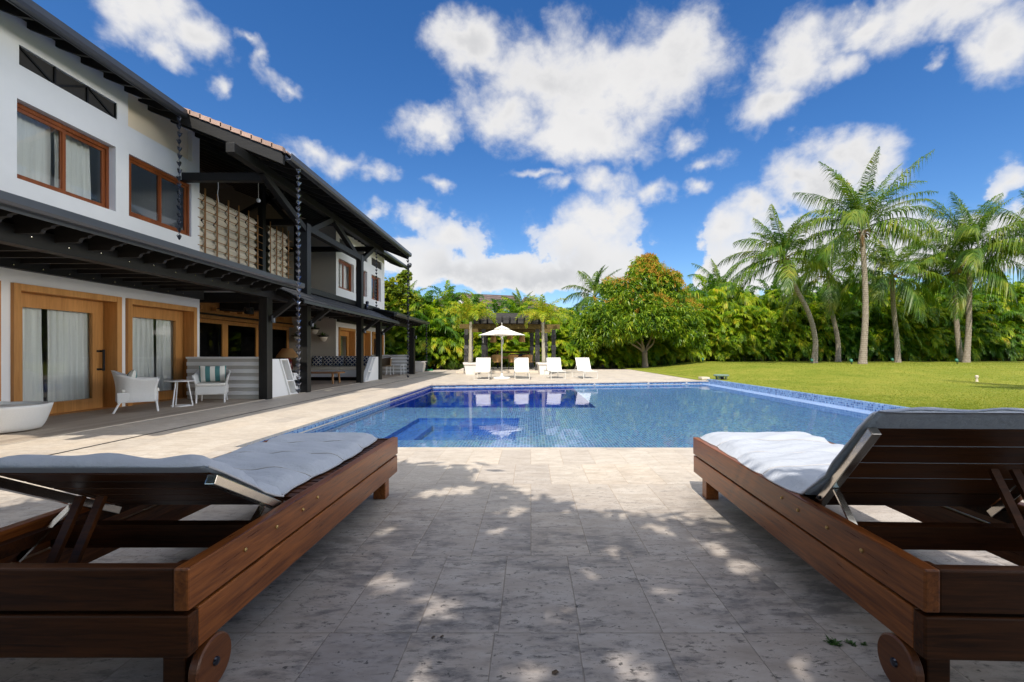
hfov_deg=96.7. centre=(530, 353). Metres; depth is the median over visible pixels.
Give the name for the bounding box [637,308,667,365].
areca palm
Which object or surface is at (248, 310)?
ceiling fan
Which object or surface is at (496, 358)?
woven chair
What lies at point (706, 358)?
areca palm
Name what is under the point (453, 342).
areca palm
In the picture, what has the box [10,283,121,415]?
door
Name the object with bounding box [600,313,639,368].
areca palm
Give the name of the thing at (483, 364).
white lounger
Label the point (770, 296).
areca palm
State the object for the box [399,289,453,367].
areca palm
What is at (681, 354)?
areca palm
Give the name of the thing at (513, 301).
areca palm
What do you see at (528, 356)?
woven chair
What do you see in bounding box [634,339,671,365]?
areca palm
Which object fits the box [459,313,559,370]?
pergola
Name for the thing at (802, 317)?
areca palm
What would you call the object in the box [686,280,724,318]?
areca palm
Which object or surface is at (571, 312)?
areca palm
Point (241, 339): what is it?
sliding door
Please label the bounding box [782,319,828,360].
areca palm
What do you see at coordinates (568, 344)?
areca palm
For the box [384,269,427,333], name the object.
broad leaved tree
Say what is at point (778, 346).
areca palm
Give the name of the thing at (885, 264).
coconut palm
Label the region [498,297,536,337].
areca palm
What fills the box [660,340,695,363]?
areca palm
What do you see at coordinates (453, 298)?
areca palm
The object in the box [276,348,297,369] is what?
table lamp
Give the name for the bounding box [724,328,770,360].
areca palm
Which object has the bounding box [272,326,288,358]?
sliding door
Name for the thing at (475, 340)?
areca palm
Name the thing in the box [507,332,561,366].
areca palm
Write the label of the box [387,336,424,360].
areca palm
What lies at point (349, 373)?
porch sofa
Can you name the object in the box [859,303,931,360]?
areca palm
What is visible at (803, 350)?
areca palm
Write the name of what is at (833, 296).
coconut palm
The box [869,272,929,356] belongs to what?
areca palm
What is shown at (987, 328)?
areca palm
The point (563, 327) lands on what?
areca palm
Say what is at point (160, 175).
window
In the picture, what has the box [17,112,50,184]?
curtain
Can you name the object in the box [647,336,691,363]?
areca palm
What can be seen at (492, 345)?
areca palm
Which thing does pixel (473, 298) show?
areca palm
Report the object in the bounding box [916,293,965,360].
areca palm
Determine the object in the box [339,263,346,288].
curtain
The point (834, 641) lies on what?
weed
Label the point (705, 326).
areca palm
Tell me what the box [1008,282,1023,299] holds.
areca palm
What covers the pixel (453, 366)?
strap plant
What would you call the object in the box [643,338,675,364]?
areca palm
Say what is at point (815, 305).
areca palm
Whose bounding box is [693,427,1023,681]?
wooden lounger
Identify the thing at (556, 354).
areca palm
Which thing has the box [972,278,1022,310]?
areca palm
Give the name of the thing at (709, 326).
areca palm
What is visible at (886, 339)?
areca palm
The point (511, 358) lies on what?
woven chair
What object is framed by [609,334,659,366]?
areca palm
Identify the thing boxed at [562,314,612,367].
areca palm
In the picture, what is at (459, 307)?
areca palm
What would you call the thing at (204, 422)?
drain slot
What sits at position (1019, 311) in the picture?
areca palm
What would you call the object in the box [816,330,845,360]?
areca palm
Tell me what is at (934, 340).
areca palm
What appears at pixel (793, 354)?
areca palm
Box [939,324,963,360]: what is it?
areca palm
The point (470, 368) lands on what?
planter
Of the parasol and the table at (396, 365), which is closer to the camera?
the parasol
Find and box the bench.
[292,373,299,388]
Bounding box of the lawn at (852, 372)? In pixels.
[630,357,1023,409]
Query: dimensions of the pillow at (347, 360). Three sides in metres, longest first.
0.440 x 0.420 x 0.160 m
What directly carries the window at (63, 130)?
in the house
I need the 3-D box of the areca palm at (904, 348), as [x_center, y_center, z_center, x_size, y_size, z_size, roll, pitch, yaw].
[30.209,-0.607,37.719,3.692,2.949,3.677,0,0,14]
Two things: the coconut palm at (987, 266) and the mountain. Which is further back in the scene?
the mountain
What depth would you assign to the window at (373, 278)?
24.00 m
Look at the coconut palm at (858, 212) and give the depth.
27.11 m
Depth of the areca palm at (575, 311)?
35.61 m
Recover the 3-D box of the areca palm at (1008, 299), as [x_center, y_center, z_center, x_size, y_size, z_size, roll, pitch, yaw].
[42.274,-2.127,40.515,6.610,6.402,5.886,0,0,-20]
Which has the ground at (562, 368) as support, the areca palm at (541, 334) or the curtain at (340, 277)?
the areca palm at (541, 334)
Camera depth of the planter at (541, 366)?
22.88 m
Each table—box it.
[164,380,195,406]
[292,372,344,383]
[390,365,403,374]
[486,356,522,358]
[495,351,530,367]
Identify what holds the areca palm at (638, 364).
on the ground at (562, 368)
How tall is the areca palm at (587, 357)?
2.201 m
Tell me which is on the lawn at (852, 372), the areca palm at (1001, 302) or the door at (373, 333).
the areca palm at (1001, 302)
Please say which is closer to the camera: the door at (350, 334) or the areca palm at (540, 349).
the door at (350, 334)
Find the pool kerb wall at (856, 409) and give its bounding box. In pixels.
[701,379,909,419]
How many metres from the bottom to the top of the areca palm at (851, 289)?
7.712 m
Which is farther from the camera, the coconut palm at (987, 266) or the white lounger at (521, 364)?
the coconut palm at (987, 266)
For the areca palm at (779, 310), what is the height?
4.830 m
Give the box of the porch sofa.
[292,356,375,379]
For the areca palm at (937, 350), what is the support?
on the lawn at (852, 372)
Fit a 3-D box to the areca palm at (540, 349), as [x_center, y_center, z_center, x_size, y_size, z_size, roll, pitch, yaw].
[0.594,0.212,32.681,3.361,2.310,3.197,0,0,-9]
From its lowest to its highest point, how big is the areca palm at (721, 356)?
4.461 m
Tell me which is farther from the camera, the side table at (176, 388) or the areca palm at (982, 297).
the areca palm at (982, 297)
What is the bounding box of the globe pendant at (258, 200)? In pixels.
[256,183,260,201]
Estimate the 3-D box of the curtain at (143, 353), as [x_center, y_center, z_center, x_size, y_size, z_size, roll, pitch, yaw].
[-8.480,0.035,9.781,0.120,2.030,0.962,0,0,0]
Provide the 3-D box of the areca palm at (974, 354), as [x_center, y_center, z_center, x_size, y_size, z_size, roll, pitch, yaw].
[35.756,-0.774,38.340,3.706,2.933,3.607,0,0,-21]
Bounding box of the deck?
[0,371,424,444]
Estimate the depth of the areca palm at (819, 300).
38.04 m
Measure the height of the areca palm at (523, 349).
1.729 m
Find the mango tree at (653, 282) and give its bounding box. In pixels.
[567,252,709,367]
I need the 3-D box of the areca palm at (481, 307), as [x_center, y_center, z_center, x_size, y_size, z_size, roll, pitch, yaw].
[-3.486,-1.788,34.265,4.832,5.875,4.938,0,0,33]
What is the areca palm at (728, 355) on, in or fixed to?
on the lawn at (852, 372)
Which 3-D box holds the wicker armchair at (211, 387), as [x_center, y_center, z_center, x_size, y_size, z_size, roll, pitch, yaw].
[-6.995,0.688,10.007,0.659,0.767,0.680,0,0,-28]
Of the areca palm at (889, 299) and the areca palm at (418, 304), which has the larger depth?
the areca palm at (889, 299)
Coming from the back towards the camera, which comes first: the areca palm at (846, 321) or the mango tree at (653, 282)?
the areca palm at (846, 321)
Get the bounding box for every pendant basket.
[490,329,496,342]
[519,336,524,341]
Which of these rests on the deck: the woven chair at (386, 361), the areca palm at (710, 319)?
the woven chair at (386, 361)
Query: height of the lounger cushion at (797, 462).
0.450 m
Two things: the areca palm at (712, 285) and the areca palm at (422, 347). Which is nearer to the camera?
the areca palm at (422, 347)
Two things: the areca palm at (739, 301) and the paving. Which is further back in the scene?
the areca palm at (739, 301)
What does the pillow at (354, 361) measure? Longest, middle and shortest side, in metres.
0.440 x 0.420 x 0.160 m
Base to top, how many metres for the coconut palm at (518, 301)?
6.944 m
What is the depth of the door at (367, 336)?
22.94 m
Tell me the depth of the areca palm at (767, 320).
36.55 m
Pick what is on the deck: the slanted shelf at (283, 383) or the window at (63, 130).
the slanted shelf at (283, 383)
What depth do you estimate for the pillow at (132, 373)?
8.20 m
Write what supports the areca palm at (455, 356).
on the ground at (562, 368)
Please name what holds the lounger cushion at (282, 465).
on the wooden lounger at (61, 596)
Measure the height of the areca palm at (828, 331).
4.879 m
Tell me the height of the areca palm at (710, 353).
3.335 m
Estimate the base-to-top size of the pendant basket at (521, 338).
0.920 m
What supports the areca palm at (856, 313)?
on the lawn at (852, 372)
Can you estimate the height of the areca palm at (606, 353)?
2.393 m
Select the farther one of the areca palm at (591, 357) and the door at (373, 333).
the areca palm at (591, 357)
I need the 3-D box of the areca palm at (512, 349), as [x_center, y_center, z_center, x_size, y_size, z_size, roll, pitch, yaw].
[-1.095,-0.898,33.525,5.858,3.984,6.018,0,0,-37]
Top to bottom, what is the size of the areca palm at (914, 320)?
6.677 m
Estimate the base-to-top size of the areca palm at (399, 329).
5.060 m
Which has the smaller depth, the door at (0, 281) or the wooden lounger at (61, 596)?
the wooden lounger at (61, 596)
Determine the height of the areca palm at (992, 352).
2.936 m
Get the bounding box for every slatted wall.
[186,357,258,398]
[371,355,408,373]
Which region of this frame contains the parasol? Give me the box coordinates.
[480,325,523,378]
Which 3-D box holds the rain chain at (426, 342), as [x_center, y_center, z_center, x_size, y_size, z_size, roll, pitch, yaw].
[-5.409,-0.290,23.602,0.134,2.380,0.133,0,0,0]
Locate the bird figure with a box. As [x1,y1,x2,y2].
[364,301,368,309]
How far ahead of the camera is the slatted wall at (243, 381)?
10.60 m
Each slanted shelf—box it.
[272,359,297,397]
[364,357,377,381]
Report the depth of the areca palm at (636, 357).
33.60 m
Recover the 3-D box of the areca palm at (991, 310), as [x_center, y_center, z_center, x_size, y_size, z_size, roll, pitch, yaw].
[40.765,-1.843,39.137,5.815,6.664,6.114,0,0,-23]
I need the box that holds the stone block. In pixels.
[698,377,709,379]
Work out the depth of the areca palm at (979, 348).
37.22 m
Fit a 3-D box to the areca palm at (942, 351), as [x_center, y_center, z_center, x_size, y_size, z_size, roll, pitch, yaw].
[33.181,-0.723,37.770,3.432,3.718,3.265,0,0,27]
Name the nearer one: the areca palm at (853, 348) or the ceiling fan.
the ceiling fan
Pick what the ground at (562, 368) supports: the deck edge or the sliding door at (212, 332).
the deck edge
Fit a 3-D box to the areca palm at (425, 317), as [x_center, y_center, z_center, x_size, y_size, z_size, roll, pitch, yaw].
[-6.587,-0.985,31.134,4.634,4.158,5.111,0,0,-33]
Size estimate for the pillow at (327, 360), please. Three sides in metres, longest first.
0.440 x 0.420 x 0.160 m
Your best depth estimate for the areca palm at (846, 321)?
38.46 m
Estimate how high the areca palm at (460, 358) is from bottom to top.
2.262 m
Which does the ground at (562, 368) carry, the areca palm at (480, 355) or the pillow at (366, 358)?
the areca palm at (480, 355)
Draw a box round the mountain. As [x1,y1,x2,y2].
[437,293,568,312]
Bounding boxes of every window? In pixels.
[17,102,108,208]
[129,155,188,235]
[339,260,350,291]
[372,276,377,300]
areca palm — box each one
[384,302,429,350]
[384,328,421,360]
[384,340,394,354]
[385,308,435,345]
[385,310,440,364]
[385,318,430,354]
[387,299,450,360]
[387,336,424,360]
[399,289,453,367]
[402,309,467,368]
[406,335,453,369]
[409,289,454,316]
[415,304,480,368]
[422,280,468,361]
[425,337,463,368]
[428,286,471,332]
[440,343,473,368]
[444,299,486,327]
[444,321,507,369]
[454,294,499,338]
[456,343,494,363]
[459,323,514,367]
[459,323,521,365]
[465,290,510,353]
[473,341,504,362]
[474,345,509,366]
[486,299,519,312]
[488,305,524,366]
[494,336,528,366]
[496,333,547,366]
[497,299,537,312]
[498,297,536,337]
[505,318,567,366]
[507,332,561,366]
[521,295,576,362]
[522,306,576,362]
[522,346,541,366]
[528,343,550,363]
[539,310,585,365]
[539,348,564,362]
[546,317,577,366]
[547,337,580,367]
[556,306,585,323]
[557,329,603,367]
[558,340,595,368]
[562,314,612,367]
[565,307,584,317]
[570,348,603,368]
[590,342,623,367]
[596,342,632,367]
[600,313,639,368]
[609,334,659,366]
[611,343,641,367]
[615,333,649,366]
[623,342,655,366]
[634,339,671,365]
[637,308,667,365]
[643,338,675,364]
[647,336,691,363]
[651,308,714,362]
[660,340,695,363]
[669,343,693,362]
[682,298,710,361]
[683,273,732,360]
[683,341,712,361]
[685,295,722,361]
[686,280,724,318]
[689,274,747,360]
[689,323,721,360]
[699,328,721,360]
[702,301,734,360]
[705,297,765,360]
[706,325,749,360]
[707,327,742,360]
[708,311,749,361]
[711,269,777,360]
[716,299,753,360]
[718,306,775,360]
[724,294,779,360]
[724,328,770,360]
[729,284,784,360]
[735,285,772,311]
[742,329,780,360]
[744,307,800,360]
[747,290,830,360]
[749,277,816,310]
[754,304,808,360]
[755,279,798,309]
[757,327,794,360]
[761,297,793,360]
[764,330,801,360]
[766,271,841,360]
[767,295,817,340]
[780,319,811,360]
[782,298,844,360]
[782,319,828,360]
[791,306,854,360]
[794,332,834,360]
[798,291,851,356]
[809,283,860,359]
[809,292,858,360]
[816,286,861,342]
[816,293,882,360]
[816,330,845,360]
[827,326,855,360]
[830,271,889,360]
[831,325,874,360]
[834,296,890,360]
[843,295,908,360]
[843,332,885,357]
[850,290,904,344]
[856,327,893,360]
[858,267,908,360]
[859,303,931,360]
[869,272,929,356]
[873,302,940,360]
[876,330,906,360]
[881,327,929,360]
[886,291,937,360]
[886,297,946,360]
[888,331,928,360]
[902,308,964,359]
[905,277,944,360]
[905,322,952,360]
[908,279,964,328]
[914,323,955,360]
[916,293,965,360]
[926,328,973,360]
[932,296,987,360]
[936,268,1000,324]
[936,310,1005,360]
[937,290,1005,360]
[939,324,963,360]
[948,326,984,359]
[951,308,1023,360]
[971,325,997,360]
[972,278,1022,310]
[972,282,1009,358]
[972,293,1023,360]
[977,297,1023,360]
[980,275,1022,322]
[980,329,1008,360]
[983,287,1023,360]
[983,295,1023,323]
[985,326,1023,360]
[994,328,1023,360]
[1003,281,1023,360]
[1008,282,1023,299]
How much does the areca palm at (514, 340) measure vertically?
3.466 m
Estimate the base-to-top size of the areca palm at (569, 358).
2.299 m
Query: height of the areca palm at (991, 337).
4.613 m
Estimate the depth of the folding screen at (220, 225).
12.31 m
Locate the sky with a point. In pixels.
(527, 146)
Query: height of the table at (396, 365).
0.491 m
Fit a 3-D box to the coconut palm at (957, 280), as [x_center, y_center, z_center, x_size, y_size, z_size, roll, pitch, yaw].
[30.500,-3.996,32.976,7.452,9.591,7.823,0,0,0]
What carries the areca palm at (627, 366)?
on the lawn at (852, 372)
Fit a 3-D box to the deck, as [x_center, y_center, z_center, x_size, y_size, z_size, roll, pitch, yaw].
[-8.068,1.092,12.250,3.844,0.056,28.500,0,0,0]
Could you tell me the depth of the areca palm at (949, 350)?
37.32 m
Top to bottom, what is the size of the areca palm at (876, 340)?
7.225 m
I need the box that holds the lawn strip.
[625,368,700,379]
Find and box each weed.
[823,635,842,645]
[845,638,856,646]
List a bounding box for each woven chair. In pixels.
[382,357,393,374]
[492,355,502,368]
[508,355,517,369]
[522,355,532,369]
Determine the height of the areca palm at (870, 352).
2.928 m
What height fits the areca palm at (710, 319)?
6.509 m
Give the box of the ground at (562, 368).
[430,365,692,376]
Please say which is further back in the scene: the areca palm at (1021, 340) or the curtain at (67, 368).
the areca palm at (1021, 340)
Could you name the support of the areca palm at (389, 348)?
on the ground at (562, 368)
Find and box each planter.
[415,361,425,371]
[463,362,475,374]
[536,362,548,373]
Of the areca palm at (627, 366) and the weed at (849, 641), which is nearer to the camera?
the weed at (849, 641)
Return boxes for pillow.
[127,369,136,377]
[199,366,225,381]
[311,356,322,365]
[322,356,332,365]
[332,356,343,365]
[343,356,352,365]
[351,356,355,365]
[364,356,372,365]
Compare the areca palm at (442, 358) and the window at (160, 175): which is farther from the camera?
the areca palm at (442, 358)
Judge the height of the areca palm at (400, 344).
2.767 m
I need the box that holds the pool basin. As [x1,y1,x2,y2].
[248,382,863,447]
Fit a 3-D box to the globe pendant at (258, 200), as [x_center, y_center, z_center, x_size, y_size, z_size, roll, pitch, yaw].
[-6.880,-4.335,11.500,0.096,1.050,0.096,0,0,0]
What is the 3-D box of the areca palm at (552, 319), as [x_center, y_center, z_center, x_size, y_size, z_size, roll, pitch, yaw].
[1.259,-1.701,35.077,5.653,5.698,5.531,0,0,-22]
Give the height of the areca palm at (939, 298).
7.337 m
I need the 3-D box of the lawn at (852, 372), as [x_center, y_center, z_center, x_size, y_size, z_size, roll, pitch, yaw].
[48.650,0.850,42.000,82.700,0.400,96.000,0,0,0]
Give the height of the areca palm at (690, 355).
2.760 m
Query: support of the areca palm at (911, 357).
on the lawn at (852, 372)
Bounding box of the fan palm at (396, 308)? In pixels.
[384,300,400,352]
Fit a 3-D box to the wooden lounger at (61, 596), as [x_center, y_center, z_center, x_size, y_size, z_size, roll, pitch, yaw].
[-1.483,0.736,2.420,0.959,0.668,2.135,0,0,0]
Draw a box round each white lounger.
[474,358,491,379]
[514,358,529,378]
[544,358,565,378]
[571,358,597,378]
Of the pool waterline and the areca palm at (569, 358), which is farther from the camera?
the areca palm at (569, 358)
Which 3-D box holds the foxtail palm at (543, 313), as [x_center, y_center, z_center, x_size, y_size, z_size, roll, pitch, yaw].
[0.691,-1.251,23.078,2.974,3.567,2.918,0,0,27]
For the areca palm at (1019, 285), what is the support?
on the lawn at (852, 372)
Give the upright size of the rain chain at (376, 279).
2.790 m
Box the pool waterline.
[300,384,668,432]
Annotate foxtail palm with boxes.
[439,293,497,362]
[515,294,574,362]
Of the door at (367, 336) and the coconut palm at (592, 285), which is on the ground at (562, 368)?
the coconut palm at (592, 285)
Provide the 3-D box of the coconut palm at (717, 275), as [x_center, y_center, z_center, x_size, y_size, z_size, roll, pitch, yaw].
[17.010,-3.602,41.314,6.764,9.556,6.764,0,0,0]
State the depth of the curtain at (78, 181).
8.47 m
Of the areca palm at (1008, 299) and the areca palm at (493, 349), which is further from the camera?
the areca palm at (1008, 299)
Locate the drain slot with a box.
[50,371,444,454]
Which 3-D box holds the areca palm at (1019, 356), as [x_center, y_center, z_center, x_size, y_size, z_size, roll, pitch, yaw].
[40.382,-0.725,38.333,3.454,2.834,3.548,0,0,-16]
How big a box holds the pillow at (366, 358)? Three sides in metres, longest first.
0.440 x 0.420 x 0.160 m
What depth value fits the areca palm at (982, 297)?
39.24 m
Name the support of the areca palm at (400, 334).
on the ground at (562, 368)
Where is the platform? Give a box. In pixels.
[456,367,537,372]
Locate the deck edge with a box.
[0,371,425,445]
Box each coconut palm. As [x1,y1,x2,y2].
[405,280,437,298]
[496,288,536,310]
[561,265,619,313]
[686,259,758,305]
[716,203,854,362]
[760,229,897,361]
[792,146,944,363]
[838,217,959,361]
[889,191,1023,362]
[895,223,1023,361]
[961,190,1023,281]
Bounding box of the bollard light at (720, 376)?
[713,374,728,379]
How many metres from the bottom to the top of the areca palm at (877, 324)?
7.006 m
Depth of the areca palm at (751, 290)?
39.45 m
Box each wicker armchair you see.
[111,370,159,413]
[191,368,230,403]
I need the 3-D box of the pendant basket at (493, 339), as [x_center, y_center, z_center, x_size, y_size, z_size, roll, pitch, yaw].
[-2.195,-1.100,26.730,0.400,0.940,0.400,0,0,0]
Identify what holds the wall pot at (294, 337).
attached to the house
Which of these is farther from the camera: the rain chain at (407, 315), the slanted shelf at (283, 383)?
the rain chain at (407, 315)
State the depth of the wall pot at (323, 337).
18.82 m
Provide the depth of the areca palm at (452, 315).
32.54 m
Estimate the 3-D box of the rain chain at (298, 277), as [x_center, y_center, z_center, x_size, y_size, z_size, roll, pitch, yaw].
[-5.261,-1.654,10.302,0.132,5.112,0.130,0,0,0]
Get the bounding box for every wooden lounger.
[0,437,397,681]
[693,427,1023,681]
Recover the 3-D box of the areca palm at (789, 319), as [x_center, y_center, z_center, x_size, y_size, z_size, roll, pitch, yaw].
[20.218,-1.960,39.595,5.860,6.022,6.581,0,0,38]
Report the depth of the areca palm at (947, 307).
38.54 m
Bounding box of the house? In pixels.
[0,0,429,415]
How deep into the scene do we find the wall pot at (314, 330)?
18.82 m
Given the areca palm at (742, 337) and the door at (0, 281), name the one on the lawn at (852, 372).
the areca palm at (742, 337)
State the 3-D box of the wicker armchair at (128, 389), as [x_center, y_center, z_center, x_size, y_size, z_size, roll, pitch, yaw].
[-7.254,0.688,8.360,0.680,0.767,0.659,0,0,-40]
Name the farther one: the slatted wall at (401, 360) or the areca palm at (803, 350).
the areca palm at (803, 350)
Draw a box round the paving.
[0,369,1023,681]
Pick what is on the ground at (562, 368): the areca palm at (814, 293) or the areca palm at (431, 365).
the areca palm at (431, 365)
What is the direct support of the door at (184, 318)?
in the house
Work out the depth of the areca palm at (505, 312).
33.40 m
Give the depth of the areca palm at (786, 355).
36.55 m
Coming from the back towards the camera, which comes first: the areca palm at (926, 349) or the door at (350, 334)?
the areca palm at (926, 349)
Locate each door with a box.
[0,281,0,400]
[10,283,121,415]
[125,298,196,405]
[200,318,224,356]
[225,321,257,356]
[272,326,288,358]
[338,327,355,355]
[364,331,370,355]
[372,332,383,354]
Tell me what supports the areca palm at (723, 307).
on the lawn at (852, 372)
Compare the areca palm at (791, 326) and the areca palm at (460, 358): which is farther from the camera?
the areca palm at (791, 326)
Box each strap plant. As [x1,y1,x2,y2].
[445,361,458,369]
[658,358,666,364]
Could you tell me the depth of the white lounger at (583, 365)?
19.72 m
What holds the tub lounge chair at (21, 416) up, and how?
on the deck
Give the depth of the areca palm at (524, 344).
31.82 m
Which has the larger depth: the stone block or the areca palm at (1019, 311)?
the areca palm at (1019, 311)
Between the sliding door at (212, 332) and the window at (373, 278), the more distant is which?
the window at (373, 278)
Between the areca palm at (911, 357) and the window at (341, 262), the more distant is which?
the areca palm at (911, 357)
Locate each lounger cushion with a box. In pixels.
[0,432,376,496]
[700,407,1023,494]
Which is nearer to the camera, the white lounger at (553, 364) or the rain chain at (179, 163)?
the rain chain at (179, 163)
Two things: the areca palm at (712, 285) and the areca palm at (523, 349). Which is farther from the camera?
the areca palm at (712, 285)
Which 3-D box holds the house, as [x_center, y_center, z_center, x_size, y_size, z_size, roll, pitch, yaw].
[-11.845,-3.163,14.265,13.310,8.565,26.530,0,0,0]
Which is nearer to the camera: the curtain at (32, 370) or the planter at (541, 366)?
the curtain at (32, 370)
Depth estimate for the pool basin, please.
9.35 m
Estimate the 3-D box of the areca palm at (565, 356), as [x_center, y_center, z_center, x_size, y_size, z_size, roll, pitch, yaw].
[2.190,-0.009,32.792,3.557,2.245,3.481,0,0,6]
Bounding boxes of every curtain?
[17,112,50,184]
[22,307,42,400]
[46,310,88,401]
[53,129,90,199]
[133,317,153,376]
[155,319,172,390]
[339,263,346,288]
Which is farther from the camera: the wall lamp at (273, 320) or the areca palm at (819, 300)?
the areca palm at (819, 300)
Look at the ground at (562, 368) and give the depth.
33.62 m
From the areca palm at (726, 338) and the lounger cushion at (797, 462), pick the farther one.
the areca palm at (726, 338)
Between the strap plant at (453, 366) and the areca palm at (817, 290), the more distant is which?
the areca palm at (817, 290)
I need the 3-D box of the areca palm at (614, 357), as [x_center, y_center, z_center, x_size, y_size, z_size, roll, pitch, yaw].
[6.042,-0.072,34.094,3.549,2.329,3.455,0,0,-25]
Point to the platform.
(504, 370)
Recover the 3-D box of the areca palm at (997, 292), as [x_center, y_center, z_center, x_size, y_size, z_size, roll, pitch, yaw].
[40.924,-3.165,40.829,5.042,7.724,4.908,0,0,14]
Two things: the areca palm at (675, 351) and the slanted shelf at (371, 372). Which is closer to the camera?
the slanted shelf at (371, 372)
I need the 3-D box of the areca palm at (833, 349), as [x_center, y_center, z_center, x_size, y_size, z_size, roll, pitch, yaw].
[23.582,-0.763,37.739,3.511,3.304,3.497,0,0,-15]
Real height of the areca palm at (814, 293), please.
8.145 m
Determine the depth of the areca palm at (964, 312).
37.45 m
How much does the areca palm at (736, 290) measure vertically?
8.184 m
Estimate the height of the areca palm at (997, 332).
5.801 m
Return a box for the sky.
[32,0,1023,312]
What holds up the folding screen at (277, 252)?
attached to the house
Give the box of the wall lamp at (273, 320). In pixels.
[269,315,275,322]
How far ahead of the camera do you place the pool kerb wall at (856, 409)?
11.22 m
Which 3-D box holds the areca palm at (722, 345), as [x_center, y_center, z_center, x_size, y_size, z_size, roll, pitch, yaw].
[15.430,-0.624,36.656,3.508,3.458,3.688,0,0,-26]
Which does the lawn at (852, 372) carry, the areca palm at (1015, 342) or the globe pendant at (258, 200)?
the areca palm at (1015, 342)
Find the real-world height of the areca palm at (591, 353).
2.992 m
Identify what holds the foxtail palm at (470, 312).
in the planter at (470, 368)
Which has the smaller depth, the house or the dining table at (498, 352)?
the house
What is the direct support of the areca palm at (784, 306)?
on the lawn at (852, 372)
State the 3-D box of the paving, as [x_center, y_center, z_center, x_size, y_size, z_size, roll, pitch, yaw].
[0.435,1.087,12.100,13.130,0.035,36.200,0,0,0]
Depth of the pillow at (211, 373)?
9.99 m
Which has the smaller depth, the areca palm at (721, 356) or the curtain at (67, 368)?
the curtain at (67, 368)
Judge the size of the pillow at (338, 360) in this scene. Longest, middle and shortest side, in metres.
0.440 x 0.420 x 0.160 m
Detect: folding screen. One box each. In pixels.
[198,188,262,268]
[268,222,292,278]
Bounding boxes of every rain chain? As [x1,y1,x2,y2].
[176,117,181,239]
[295,168,300,392]
[375,251,377,306]
[406,256,409,377]
[425,325,427,370]
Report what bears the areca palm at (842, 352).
on the lawn at (852, 372)
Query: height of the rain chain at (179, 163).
2.635 m
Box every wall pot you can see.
[291,332,299,341]
[311,325,319,333]
[317,332,327,341]
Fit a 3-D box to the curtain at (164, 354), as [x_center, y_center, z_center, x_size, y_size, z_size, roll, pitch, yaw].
[-8.480,0.035,10.631,0.111,2.030,0.661,0,0,2]
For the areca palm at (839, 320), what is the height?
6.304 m
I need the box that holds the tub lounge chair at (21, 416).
[0,401,53,432]
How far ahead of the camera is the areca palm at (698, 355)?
35.00 m
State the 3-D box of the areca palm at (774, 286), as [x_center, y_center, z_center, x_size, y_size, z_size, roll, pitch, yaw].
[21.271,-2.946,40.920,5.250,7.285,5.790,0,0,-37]
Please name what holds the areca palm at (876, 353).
on the lawn at (852, 372)
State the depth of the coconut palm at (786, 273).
28.86 m
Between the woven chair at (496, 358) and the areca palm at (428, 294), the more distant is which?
the areca palm at (428, 294)
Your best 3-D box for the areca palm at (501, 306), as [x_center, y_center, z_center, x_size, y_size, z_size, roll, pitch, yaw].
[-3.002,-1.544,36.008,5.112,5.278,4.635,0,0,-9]
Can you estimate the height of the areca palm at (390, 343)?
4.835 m
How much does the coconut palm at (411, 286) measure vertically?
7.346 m
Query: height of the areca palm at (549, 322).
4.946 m
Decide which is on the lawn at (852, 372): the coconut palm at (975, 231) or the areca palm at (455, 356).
the coconut palm at (975, 231)
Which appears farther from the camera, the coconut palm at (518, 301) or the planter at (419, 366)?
the coconut palm at (518, 301)
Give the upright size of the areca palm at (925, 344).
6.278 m
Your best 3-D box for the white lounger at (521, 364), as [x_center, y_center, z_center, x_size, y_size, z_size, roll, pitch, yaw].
[-0.394,0.628,19.379,0.624,0.874,1.860,0,0,-3]
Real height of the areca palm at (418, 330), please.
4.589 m
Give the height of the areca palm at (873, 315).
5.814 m
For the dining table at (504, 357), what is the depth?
26.52 m
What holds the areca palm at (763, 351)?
on the lawn at (852, 372)
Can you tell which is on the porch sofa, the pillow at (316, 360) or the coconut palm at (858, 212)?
the pillow at (316, 360)
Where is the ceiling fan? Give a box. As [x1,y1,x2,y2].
[216,303,253,313]
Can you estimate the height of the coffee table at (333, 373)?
0.408 m
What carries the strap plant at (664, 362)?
on the lawn at (852, 372)

